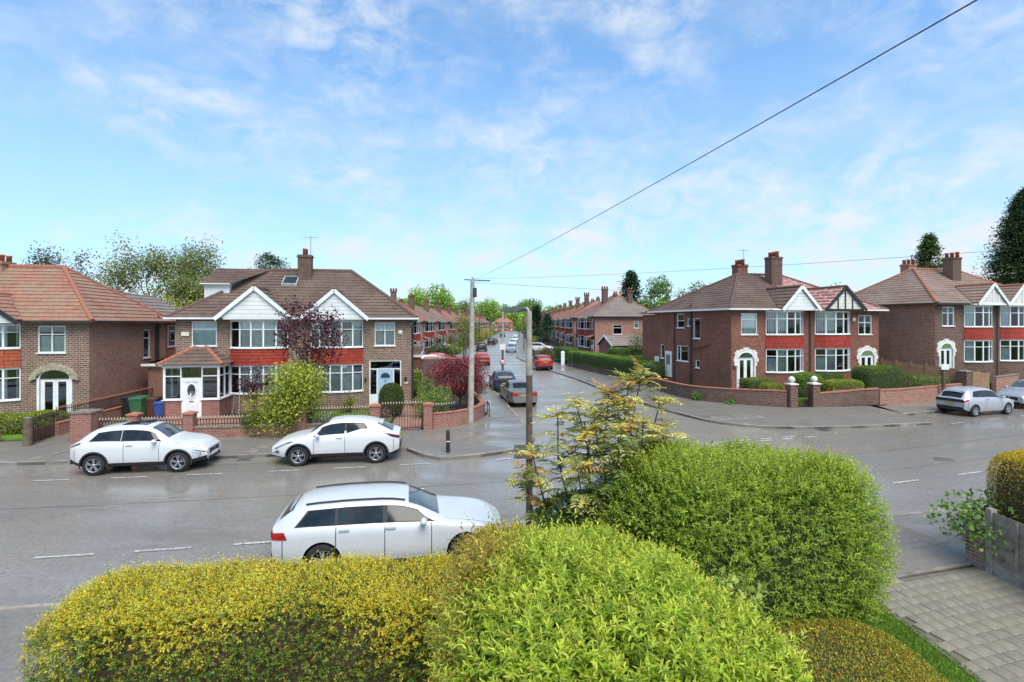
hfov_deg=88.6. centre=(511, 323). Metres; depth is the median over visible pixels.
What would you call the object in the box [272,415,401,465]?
parked car
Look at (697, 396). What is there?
wall weeds
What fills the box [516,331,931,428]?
pavement
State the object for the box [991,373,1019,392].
front wall
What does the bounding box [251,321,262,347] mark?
window
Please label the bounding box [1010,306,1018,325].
bay window
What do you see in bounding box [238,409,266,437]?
ground shrub
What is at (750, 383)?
clipped hedge
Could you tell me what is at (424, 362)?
stepped wall
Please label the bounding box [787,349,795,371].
bay window
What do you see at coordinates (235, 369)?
bay window
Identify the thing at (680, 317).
window
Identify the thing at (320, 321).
bay window
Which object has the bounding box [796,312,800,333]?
bay window
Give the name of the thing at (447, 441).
bollard
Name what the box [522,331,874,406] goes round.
garden ground
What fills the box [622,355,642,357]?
clipped hedge
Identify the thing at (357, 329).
bay window
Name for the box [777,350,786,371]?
bay window
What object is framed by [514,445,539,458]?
sign plate
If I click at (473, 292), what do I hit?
telegraph pole
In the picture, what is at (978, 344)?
bay window
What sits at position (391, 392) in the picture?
topiary bush
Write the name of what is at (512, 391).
parked car
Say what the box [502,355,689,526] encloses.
mahonia shrub
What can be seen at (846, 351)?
bay window
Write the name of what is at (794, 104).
overhead cable
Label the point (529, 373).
street lamp
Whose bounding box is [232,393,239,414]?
step ladder
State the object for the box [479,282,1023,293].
overhead cable
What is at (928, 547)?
pavement
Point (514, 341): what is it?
parked car
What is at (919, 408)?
pavement bay
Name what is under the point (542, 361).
parked car
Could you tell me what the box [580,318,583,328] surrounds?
bay window
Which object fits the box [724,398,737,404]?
wall weeds
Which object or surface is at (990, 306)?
bay window
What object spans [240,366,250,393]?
bay window
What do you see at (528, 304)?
tree
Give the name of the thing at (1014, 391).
parked car
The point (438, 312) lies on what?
semi detached house
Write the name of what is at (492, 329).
ground
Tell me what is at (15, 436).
lawn
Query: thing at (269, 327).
window
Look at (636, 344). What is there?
garden tree
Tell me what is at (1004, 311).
bay window
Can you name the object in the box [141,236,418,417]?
semi detached house
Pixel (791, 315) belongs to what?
bay window
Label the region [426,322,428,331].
bay window
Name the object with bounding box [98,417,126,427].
iron railing
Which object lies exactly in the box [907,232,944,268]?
dark conifer
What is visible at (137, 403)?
wheelie bin
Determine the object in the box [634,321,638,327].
window
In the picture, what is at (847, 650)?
heather mound
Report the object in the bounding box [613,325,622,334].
window
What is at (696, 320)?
window
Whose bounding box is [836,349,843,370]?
bay window
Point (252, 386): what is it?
purple plum tree
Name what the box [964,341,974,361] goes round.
bay window
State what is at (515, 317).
tree
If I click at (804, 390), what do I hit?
garden gate
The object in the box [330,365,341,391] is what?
bay window
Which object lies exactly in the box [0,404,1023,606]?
road
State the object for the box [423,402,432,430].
wall pillar
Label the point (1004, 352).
bay window
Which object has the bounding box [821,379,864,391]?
clipped hedge
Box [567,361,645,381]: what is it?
hedge wall
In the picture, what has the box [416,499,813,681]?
evergreen bush
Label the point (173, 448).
parked car
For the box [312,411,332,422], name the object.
white flower shrub
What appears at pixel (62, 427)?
drive wall
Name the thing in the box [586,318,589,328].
bay window
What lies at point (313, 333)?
bay window
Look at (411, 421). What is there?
garden path
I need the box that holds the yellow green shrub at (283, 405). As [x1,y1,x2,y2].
[238,356,331,438]
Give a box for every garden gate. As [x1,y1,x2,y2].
[33,411,54,442]
[381,401,421,429]
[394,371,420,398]
[798,388,809,405]
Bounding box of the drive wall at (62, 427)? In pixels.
[55,405,123,435]
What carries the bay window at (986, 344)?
in the semi detached house at (974, 326)
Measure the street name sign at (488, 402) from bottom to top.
0.850 m
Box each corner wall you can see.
[433,385,485,428]
[650,378,786,406]
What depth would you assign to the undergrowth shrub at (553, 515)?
8.39 m
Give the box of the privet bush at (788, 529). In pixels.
[582,412,906,631]
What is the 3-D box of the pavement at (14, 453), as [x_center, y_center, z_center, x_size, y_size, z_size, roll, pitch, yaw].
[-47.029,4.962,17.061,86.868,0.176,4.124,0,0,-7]
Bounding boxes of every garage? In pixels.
[413,344,422,393]
[595,335,642,353]
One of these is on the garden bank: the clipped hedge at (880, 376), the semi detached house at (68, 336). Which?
the clipped hedge at (880, 376)
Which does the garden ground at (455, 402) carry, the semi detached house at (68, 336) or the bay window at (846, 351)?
the semi detached house at (68, 336)
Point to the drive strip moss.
(69, 432)
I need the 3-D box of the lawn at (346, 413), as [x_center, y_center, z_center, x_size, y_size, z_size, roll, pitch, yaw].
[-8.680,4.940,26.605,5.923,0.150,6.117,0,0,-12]
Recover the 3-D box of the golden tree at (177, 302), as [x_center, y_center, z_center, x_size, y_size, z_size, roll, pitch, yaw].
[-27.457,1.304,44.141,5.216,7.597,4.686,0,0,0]
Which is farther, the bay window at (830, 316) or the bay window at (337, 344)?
the bay window at (830, 316)
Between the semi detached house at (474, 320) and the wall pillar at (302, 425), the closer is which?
the wall pillar at (302, 425)
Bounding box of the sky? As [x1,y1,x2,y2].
[0,0,1023,323]
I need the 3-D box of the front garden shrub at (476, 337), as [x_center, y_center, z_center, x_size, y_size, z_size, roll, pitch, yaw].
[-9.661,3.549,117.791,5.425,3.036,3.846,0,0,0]
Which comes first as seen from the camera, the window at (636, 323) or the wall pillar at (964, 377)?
the wall pillar at (964, 377)
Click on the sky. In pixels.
(421, 142)
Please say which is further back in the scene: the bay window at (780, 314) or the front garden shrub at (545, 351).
the front garden shrub at (545, 351)
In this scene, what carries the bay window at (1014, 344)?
in the semi detached house at (974, 326)
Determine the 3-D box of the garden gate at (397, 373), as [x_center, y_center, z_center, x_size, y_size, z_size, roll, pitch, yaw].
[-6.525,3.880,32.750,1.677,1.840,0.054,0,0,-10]
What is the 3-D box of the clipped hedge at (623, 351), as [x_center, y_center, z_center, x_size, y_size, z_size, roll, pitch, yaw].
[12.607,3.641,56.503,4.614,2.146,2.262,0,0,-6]
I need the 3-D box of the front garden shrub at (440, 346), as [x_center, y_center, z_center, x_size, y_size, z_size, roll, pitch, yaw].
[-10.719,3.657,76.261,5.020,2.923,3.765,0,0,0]
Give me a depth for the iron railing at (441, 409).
24.59 m
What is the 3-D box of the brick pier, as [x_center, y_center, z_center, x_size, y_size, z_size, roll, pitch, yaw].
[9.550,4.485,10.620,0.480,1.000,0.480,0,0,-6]
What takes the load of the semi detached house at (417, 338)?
on the garden ground at (455, 402)
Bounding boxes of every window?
[0,325,2,347]
[0,369,2,400]
[3,325,20,347]
[3,368,20,399]
[36,326,66,353]
[143,330,151,358]
[190,321,217,346]
[231,321,239,347]
[231,366,239,392]
[240,321,250,347]
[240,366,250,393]
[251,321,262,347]
[251,366,262,393]
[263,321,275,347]
[263,366,275,392]
[276,321,287,346]
[276,365,287,387]
[311,321,319,346]
[320,321,329,346]
[320,365,329,391]
[330,321,341,346]
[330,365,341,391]
[342,321,352,346]
[342,365,352,391]
[353,321,362,346]
[353,364,362,390]
[374,322,394,346]
[414,322,416,333]
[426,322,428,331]
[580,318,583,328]
[580,336,583,345]
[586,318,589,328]
[586,337,589,347]
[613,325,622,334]
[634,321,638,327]
[660,344,663,358]
[676,345,687,361]
[677,314,684,328]
[692,318,699,338]
[741,313,758,334]
[766,311,776,333]
[766,349,776,371]
[777,311,786,333]
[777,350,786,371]
[787,311,795,333]
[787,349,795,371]
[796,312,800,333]
[796,349,800,371]
[815,312,825,333]
[815,349,825,370]
[826,312,835,333]
[826,349,835,370]
[836,312,843,333]
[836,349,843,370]
[844,312,848,333]
[844,348,848,369]
[858,315,872,334]
[942,307,955,326]
[964,306,974,326]
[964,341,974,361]
[975,306,982,326]
[975,341,982,361]
[983,306,989,326]
[983,341,989,361]
[990,306,991,326]
[990,340,991,360]
[1000,306,1009,325]
[1000,340,1009,360]
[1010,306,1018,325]
[1010,340,1018,360]
[1019,306,1023,325]
[1019,340,1023,360]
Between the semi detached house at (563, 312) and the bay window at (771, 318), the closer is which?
the bay window at (771, 318)
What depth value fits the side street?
28.68 m
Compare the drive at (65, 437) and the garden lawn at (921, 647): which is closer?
the garden lawn at (921, 647)
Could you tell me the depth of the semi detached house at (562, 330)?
102.13 m
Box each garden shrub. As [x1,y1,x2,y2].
[0,409,68,434]
[411,370,438,403]
[411,382,452,419]
[413,369,427,395]
[423,339,452,356]
[445,343,465,353]
[446,332,468,348]
[458,334,478,344]
[459,376,488,393]
[474,331,484,341]
[480,325,493,337]
[536,345,554,358]
[909,375,951,386]
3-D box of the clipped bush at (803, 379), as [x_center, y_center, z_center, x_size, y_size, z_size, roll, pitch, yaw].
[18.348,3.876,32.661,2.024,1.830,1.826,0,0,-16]
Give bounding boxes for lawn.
[1,432,22,440]
[307,409,392,422]
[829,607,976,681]
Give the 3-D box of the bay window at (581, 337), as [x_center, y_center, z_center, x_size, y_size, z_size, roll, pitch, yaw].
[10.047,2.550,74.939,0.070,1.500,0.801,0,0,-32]
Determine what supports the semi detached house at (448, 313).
on the garden ground at (455, 402)
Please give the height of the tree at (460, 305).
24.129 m
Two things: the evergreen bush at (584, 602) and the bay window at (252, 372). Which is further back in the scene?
the bay window at (252, 372)
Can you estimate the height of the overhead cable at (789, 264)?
0.660 m
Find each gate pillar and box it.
[784,376,798,407]
[807,376,821,406]
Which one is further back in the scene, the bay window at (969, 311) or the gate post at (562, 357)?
the gate post at (562, 357)
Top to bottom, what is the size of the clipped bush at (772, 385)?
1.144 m
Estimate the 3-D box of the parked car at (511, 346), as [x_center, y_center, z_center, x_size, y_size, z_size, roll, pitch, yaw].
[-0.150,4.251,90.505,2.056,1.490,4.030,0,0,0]
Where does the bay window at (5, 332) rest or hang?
in the semi detached house at (68, 336)
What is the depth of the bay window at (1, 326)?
25.17 m
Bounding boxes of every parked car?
[70,421,220,475]
[271,481,502,574]
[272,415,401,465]
[421,355,440,357]
[427,353,452,357]
[474,352,489,364]
[476,342,487,350]
[487,338,495,344]
[488,370,515,390]
[499,380,537,405]
[505,343,516,351]
[508,339,516,345]
[532,342,552,351]
[532,354,552,369]
[936,386,1013,416]
[995,378,1023,403]
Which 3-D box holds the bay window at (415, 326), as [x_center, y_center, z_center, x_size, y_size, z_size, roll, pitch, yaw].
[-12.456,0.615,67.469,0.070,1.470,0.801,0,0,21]
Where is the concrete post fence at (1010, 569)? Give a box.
[985,508,1023,589]
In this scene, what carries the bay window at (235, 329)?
in the semi detached house at (226, 328)
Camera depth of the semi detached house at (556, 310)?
164.92 m
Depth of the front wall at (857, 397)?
31.01 m
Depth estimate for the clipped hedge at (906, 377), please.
34.11 m
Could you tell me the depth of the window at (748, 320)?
34.70 m
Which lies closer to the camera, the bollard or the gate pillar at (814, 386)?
the bollard
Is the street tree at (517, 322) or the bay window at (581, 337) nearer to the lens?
the bay window at (581, 337)
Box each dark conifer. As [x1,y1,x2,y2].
[247,251,290,268]
[531,303,543,338]
[535,312,558,346]
[618,269,644,304]
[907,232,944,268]
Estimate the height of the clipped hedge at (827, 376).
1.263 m
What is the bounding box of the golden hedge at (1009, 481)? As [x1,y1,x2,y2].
[985,449,1023,523]
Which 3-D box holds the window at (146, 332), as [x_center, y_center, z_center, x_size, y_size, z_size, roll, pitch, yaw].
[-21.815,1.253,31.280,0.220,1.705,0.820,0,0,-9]
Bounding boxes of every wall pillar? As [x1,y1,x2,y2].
[68,409,103,442]
[125,412,143,421]
[181,411,197,431]
[294,408,307,431]
[369,403,380,417]
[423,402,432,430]
[955,370,973,385]
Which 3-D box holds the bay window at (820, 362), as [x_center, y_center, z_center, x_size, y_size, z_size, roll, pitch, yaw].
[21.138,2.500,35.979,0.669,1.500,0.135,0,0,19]
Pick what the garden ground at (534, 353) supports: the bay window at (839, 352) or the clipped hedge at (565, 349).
the clipped hedge at (565, 349)
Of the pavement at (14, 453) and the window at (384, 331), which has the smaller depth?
the pavement at (14, 453)
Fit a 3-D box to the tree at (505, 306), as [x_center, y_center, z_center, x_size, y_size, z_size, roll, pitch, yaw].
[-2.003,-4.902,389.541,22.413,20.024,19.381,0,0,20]
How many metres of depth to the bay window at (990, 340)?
37.85 m
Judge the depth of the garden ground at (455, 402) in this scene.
31.62 m
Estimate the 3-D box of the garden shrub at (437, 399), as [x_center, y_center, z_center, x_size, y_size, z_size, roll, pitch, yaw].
[-4.070,4.023,27.336,2.227,1.923,2.637,0,0,0]
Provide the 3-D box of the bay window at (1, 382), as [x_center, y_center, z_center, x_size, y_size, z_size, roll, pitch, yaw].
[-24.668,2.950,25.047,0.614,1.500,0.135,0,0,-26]
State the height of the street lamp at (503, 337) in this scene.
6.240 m
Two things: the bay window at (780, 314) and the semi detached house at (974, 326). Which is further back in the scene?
the semi detached house at (974, 326)
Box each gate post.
[22,417,32,446]
[561,351,564,364]
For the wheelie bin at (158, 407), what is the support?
on the drive at (65, 437)
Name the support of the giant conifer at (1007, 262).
on the garden ground at (534, 353)
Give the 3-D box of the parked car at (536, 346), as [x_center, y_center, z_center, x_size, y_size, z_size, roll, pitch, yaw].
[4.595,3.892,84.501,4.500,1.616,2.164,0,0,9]
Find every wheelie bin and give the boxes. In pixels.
[120,394,142,416]
[128,395,151,416]
[145,396,162,416]
[153,400,162,416]
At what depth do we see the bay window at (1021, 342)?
38.70 m
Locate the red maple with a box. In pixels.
[424,354,489,408]
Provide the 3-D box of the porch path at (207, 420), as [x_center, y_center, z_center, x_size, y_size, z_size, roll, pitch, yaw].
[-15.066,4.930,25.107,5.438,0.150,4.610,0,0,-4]
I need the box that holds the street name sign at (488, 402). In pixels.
[487,400,489,416]
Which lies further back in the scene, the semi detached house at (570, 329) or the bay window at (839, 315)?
the semi detached house at (570, 329)
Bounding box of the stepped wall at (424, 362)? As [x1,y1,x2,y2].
[420,355,460,387]
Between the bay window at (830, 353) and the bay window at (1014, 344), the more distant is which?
the bay window at (1014, 344)
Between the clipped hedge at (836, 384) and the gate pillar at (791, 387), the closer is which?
the gate pillar at (791, 387)
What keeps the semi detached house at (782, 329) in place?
on the garden ground at (534, 353)
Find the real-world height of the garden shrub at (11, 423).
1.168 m
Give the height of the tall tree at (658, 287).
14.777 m
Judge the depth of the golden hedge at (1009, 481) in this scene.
10.51 m
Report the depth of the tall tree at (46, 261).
56.47 m
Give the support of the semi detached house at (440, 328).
on the garden ground at (455, 402)
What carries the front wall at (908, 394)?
on the garden ground at (534, 353)
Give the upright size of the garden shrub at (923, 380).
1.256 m
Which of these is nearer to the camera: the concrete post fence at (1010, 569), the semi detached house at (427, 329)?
the concrete post fence at (1010, 569)
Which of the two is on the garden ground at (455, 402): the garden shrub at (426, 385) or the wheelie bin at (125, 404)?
the garden shrub at (426, 385)
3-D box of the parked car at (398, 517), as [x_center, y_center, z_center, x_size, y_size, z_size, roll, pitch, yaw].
[-2.555,4.288,11.399,4.680,1.415,2.164,0,0,-11]
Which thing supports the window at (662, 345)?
in the semi detached house at (782, 329)
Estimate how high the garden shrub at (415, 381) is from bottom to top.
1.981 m
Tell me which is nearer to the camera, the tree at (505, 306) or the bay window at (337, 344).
the bay window at (337, 344)
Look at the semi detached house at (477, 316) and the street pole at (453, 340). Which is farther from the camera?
the semi detached house at (477, 316)
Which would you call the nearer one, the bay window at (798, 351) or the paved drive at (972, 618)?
the paved drive at (972, 618)
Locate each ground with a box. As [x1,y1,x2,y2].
[0,331,496,441]
[482,324,533,415]
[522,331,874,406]
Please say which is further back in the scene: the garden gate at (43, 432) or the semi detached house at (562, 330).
the semi detached house at (562, 330)
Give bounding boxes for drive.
[41,417,162,440]
[869,567,1023,681]
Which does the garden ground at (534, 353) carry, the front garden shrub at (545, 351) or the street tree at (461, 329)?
the front garden shrub at (545, 351)
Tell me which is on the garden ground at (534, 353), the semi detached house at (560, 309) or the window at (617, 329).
the semi detached house at (560, 309)
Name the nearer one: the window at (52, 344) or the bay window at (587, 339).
the window at (52, 344)
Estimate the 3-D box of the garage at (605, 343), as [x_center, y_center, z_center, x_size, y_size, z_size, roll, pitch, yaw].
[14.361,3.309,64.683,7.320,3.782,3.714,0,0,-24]
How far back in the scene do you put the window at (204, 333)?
28.76 m
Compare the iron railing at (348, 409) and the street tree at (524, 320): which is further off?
the street tree at (524, 320)
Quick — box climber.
[339,390,358,412]
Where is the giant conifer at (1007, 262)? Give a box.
[972,187,1023,284]
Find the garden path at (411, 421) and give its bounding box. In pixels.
[392,399,422,429]
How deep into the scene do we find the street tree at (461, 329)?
71.69 m
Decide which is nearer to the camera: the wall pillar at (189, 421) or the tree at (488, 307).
the wall pillar at (189, 421)
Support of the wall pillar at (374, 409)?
on the garden ground at (455, 402)
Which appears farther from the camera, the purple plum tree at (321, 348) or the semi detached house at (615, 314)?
the semi detached house at (615, 314)
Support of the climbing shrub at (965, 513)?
on the brick pier
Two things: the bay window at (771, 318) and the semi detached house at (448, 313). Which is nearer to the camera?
the bay window at (771, 318)
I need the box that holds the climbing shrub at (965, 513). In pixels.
[924,487,1021,561]
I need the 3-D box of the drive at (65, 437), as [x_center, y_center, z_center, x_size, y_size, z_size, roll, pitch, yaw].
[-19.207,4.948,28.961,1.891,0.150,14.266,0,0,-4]
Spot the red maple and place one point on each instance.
(447, 368)
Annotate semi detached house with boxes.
[0,254,177,416]
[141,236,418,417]
[390,288,424,343]
[398,295,439,354]
[407,299,449,343]
[423,302,459,343]
[436,305,463,342]
[445,307,467,329]
[458,309,478,336]
[469,311,483,335]
[476,312,486,334]
[494,316,512,330]
[548,305,568,339]
[551,303,575,341]
[551,307,566,316]
[553,300,583,345]
[558,297,593,345]
[561,293,600,347]
[570,286,654,351]
[637,250,888,389]
[854,252,1023,380]
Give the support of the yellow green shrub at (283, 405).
on the garden ground at (455, 402)
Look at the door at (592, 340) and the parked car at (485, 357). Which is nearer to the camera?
the parked car at (485, 357)
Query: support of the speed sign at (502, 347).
attached to the street lamp at (503, 337)
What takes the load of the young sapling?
on the heather mound
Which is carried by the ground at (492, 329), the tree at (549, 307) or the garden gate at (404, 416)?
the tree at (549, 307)
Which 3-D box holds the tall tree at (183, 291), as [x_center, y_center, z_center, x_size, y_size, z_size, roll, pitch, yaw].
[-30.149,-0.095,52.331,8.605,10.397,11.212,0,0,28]
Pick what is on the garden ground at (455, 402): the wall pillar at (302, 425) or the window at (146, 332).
the wall pillar at (302, 425)
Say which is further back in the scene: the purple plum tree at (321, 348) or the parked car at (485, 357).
the parked car at (485, 357)
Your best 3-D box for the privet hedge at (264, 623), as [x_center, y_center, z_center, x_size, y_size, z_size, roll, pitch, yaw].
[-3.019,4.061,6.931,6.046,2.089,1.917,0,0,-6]
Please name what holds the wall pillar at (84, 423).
on the garden ground at (455, 402)
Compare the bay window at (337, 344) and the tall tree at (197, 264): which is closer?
the bay window at (337, 344)
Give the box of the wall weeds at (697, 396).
[690,390,701,399]
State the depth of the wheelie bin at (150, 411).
27.05 m
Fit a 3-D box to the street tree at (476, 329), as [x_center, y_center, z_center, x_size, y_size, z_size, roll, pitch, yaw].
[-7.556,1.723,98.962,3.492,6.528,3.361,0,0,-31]
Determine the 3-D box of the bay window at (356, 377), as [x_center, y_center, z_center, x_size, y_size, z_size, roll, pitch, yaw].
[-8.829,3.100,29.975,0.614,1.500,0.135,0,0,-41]
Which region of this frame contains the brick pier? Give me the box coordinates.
[962,519,984,569]
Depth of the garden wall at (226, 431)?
22.57 m
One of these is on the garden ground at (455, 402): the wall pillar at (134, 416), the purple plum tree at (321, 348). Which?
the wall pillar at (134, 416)
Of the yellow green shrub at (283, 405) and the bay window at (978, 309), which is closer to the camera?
the yellow green shrub at (283, 405)
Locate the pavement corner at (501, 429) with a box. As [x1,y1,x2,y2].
[407,331,534,460]
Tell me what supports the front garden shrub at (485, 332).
on the garden ground at (455, 402)
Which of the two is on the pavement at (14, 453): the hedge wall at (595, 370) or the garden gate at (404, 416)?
the garden gate at (404, 416)
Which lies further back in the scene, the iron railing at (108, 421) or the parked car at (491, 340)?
the parked car at (491, 340)
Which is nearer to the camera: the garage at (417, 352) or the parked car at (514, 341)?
the garage at (417, 352)
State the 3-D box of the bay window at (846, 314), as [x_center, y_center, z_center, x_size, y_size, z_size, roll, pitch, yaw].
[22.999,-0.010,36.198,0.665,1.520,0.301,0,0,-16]
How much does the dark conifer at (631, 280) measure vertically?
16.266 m
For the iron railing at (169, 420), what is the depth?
22.26 m
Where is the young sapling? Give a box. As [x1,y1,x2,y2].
[711,566,770,619]
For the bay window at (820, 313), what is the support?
in the semi detached house at (782, 329)
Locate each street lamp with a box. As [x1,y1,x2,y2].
[501,306,532,528]
[502,312,503,369]
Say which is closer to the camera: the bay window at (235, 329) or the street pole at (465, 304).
the bay window at (235, 329)
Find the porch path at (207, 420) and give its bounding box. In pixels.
[158,416,250,426]
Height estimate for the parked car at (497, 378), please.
1.490 m
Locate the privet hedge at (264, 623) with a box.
[12,540,454,681]
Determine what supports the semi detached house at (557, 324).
on the garden ground at (534, 353)
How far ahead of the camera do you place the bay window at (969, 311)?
37.56 m
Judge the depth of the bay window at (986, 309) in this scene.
37.56 m
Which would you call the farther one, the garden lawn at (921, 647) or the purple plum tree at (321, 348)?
the purple plum tree at (321, 348)
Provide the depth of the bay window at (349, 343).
29.71 m
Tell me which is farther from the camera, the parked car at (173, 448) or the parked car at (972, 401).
the parked car at (972, 401)
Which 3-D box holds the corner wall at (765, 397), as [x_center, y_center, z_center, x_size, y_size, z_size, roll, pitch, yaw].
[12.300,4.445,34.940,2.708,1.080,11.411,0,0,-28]
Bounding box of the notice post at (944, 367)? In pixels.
[941,364,948,391]
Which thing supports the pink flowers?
on the lawn at (346, 413)
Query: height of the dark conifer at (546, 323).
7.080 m
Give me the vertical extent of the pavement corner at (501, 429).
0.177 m
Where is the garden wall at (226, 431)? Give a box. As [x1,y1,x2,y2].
[98,423,320,436]
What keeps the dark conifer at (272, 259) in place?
on the garden ground at (455, 402)
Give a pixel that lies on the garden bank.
(798, 399)
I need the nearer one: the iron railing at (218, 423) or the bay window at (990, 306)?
the iron railing at (218, 423)
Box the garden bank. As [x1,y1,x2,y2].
[646,378,806,404]
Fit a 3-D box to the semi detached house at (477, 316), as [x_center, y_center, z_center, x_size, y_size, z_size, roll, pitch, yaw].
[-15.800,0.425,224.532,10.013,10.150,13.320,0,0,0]
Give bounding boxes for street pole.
[451,337,456,357]
[464,302,467,353]
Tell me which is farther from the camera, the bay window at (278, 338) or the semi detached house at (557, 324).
the semi detached house at (557, 324)
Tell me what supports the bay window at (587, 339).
in the semi detached house at (615, 314)
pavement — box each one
[0,429,421,465]
[0,502,995,681]
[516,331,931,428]
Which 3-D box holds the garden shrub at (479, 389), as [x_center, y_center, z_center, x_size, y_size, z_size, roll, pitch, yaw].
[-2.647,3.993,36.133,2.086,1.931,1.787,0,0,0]
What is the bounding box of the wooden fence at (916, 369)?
[880,358,957,383]
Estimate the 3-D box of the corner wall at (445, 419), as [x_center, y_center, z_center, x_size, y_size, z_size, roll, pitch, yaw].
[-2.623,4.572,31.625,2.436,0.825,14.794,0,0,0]
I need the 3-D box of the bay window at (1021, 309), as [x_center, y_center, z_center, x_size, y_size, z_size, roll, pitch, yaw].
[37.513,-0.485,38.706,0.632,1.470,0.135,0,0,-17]
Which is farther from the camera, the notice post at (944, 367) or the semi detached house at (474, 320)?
the semi detached house at (474, 320)
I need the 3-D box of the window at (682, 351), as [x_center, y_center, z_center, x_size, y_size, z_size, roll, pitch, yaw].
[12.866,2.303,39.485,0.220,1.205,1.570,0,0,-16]
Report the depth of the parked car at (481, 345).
91.85 m
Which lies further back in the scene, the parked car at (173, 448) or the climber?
the climber
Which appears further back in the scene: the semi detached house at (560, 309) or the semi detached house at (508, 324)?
the semi detached house at (508, 324)
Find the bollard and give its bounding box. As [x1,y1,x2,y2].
[446,430,449,452]
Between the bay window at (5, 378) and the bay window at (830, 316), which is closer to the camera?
the bay window at (5, 378)
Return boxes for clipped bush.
[757,382,784,390]
[788,371,823,396]
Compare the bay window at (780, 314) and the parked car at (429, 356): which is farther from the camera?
the parked car at (429, 356)
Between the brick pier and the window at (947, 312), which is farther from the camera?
the window at (947, 312)
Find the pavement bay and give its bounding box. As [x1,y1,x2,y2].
[868,400,1016,417]
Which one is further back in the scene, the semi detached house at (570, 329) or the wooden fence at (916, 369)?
the semi detached house at (570, 329)
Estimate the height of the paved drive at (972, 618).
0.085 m
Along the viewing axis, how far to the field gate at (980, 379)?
35.65 m
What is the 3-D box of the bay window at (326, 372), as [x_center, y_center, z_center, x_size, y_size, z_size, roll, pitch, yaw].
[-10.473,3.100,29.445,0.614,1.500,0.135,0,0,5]
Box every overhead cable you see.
[473,0,976,279]
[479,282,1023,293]
[488,249,1015,278]
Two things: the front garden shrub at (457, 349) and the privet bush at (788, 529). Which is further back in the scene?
the front garden shrub at (457, 349)
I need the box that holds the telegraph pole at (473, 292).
[464,276,489,423]
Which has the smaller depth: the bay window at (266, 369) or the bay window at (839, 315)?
the bay window at (266, 369)
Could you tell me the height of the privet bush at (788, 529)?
3.538 m
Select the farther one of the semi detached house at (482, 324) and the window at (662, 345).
the semi detached house at (482, 324)
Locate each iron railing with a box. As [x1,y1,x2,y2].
[55,394,118,421]
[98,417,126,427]
[118,386,153,405]
[141,417,181,426]
[196,414,243,425]
[308,405,368,422]
[433,402,454,411]
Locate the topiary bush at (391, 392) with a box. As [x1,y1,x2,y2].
[378,382,404,415]
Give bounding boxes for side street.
[474,331,812,447]
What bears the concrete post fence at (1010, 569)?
on the paved drive at (972, 618)
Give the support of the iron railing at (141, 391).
on the drive wall at (62, 427)
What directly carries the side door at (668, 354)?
in the semi detached house at (782, 329)
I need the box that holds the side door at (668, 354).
[665,351,671,376]
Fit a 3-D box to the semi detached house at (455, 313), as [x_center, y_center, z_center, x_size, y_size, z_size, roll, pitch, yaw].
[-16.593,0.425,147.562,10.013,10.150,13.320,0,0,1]
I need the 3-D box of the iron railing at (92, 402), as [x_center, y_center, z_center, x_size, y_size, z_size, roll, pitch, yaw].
[-20.000,3.940,24.850,0.052,0.680,4.329,0,0,-7]
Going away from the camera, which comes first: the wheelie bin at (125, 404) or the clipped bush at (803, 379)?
the wheelie bin at (125, 404)
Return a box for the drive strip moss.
[39,417,125,440]
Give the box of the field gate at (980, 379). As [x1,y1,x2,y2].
[973,372,988,388]
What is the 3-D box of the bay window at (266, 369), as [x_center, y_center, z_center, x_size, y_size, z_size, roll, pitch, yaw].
[-13.354,3.100,28.929,0.642,1.500,0.135,0,0,-25]
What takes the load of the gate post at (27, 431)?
on the pavement at (14, 453)
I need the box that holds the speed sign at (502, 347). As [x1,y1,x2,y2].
[500,344,504,364]
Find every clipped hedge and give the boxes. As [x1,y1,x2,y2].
[555,346,578,360]
[567,350,667,378]
[607,347,642,355]
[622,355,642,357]
[738,377,772,388]
[814,372,843,381]
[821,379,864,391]
[850,365,901,388]
[900,371,912,387]
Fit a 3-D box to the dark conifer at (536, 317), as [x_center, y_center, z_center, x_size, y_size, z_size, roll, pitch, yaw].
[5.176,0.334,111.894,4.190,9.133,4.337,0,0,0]
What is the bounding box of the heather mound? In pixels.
[760,614,948,681]
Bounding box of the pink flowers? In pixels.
[356,403,394,419]
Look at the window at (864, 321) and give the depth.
37.25 m
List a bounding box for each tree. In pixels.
[20,240,117,281]
[87,230,228,295]
[137,269,211,306]
[158,295,200,308]
[233,361,272,409]
[273,294,348,422]
[404,282,460,315]
[450,312,475,355]
[455,298,479,312]
[464,318,481,335]
[474,296,504,325]
[495,303,516,320]
[504,306,526,330]
[513,319,525,336]
[516,297,543,316]
[516,316,533,333]
[542,304,566,313]
[627,329,642,354]
[637,273,673,308]
[673,280,711,297]
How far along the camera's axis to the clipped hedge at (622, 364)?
47.98 m
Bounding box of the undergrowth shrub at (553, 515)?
[526,488,637,536]
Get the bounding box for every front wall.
[820,387,878,406]
[879,383,962,404]
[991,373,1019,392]
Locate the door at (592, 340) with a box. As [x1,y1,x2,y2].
[591,339,593,351]
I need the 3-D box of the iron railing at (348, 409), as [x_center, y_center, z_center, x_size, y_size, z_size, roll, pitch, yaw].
[-7.700,4.040,23.351,2.641,0.720,0.054,0,0,-10]

